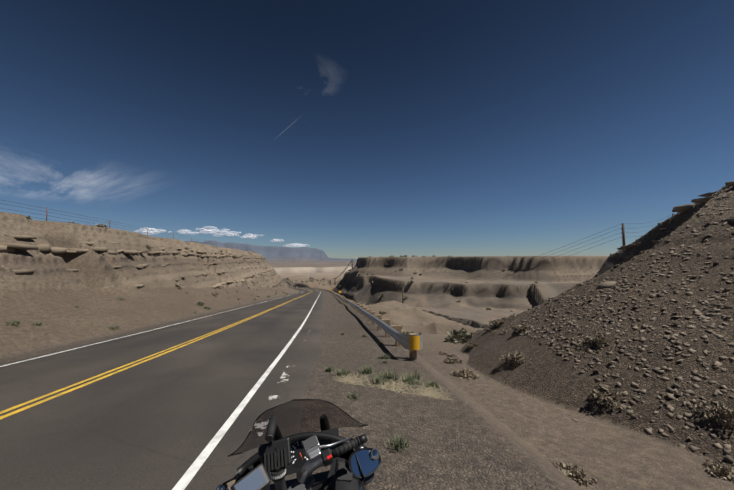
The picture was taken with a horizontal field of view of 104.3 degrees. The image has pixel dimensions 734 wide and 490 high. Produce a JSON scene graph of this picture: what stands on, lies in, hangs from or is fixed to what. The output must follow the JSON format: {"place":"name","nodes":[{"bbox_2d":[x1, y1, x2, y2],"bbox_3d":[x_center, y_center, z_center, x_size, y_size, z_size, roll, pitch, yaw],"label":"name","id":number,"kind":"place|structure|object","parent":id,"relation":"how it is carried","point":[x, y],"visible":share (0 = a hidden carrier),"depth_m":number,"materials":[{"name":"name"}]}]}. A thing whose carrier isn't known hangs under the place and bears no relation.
{"place":"outdoors","nodes":[
{"label":"outdoors","id":0,"kind":"place"},
{"bbox_2d":[0,279,323,489],"bbox_3d":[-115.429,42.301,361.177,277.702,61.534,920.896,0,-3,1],"label":"road","id":1,"kind":"structure","parent":0,"point":[157,423],"depth_m":5.10,"materials":[{"name":"grey asphalt"}]},
{"bbox_2d":[0,292,301,366],"bbox_3d":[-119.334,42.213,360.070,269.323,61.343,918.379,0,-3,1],"label":"road edge","id":2,"kind":"structure","parent":1,"relation":"on","point":[101,342],"depth_m":10.36,"materials":[{"name":"white paint"}]},
{"bbox_2d":[0,289,309,413],"bbox_3d":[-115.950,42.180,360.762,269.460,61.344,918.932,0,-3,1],"label":"yellow center line","id":3,"kind":"structure","parent":1,"relation":"on","point":[19,405],"depth_m":6.31,"materials":[{"name":"yellow paint"}]},
{"bbox_2d":[0,288,310,418],"bbox_3d":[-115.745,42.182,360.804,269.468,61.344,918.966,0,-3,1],"label":"yellow center line","id":4,"kind":"structure","parent":1,"relation":"on","point":[41,401],"depth_m":6.09,"materials":[{"name":"yellow paint"}]},
{"bbox_2d":[172,292,320,489],"bbox_3d":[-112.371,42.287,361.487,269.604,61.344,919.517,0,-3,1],"label":"edge line","id":5,"kind":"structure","parent":1,"relation":"on","point":[190,473],"depth_m":3.99,"materials":[{"name":"white paint"}]},
{"bbox_2d":[268,366,288,399],"bbox_3d":[-1.576,2.643,4.303,0.201,0.562,5.997,0,-3,-7],"label":"road marking","id":6,"kind":"object","parent":1,"relation":"on","point":[275,396],"visible":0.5,"depth_m":6.13,"materials":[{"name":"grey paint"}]},
{"bbox_2d":[134,226,308,246],"bbox_3d":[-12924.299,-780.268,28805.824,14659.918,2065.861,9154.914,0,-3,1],"label":"cloud","id":7,"kind":"structure","parent":0,"point":[210,231],"depth_m":27838.12,"materials":[{"name":"grey"}]},
{"bbox_2d":[0,186,733,489],"bbox_3d":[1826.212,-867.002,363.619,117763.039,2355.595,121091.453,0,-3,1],"label":"terrain","id":8,"kind":"structure","parent":0,"point":[498,424],"depth_m":9.25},
{"bbox_2d":[216,399,380,489],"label":"motorcycle","id":9,"kind":"object","parent":8,"relation":"on","point":[285,438],"visible":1,"depth_m":1.52,"materials":[{"name":"black plastic"}]},
{"bbox_2d":[0,200,596,283],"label":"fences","id":10,"kind":"object","parent":8,"relation":"on","point":[115,224],"visible":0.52,"depth_m":28.36,"materials":[{"name":"brown"}]},
{"bbox_2d":[300,287,421,359],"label":"guard rail","id":11,"kind":"object","parent":8,"relation":"on","point":[411,343],"visible":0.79,"depth_m":10.69,"materials":[{"name":"grey metal"}]},
{"bbox_2d":[0,186,733,465],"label":"scree rocks","id":12,"kind":"object","parent":8,"relation":"on","point":[687,393],"visible":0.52,"depth_m":7.42,"materials":[{"name":"brown stone"}]},
{"bbox_2d":[0,181,733,287],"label":"rock ledges","id":13,"kind":"object","parent":8,"relation":"on","point":[8,247],"visible":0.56,"depth_m":18.61,"materials":[{"name":"brown stone"}]},
{"bbox_2d":[6,215,733,487],"bbox_3d":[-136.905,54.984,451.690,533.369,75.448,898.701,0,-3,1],"label":"shrubs","id":14,"kind":"object","parent":8,"relation":"on","point":[455,336],"visible":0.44,"depth_m":6.49,"materials":[{"name":"green plant"}]},
{"bbox_2d":[310,213,674,302],"bbox_3d":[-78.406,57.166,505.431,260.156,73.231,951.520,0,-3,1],"label":"power line","id":15,"kind":"object","parent":8,"relation":"on","point":[623,232],"visible":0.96,"depth_m":46.58,"materials":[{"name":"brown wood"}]},
{"bbox_2d":[0,0,733,258],"label":"sky","id":16,"kind":"structure","parent":0,"point":[344,129],"materials":[{"name":"blue"}]}
]}

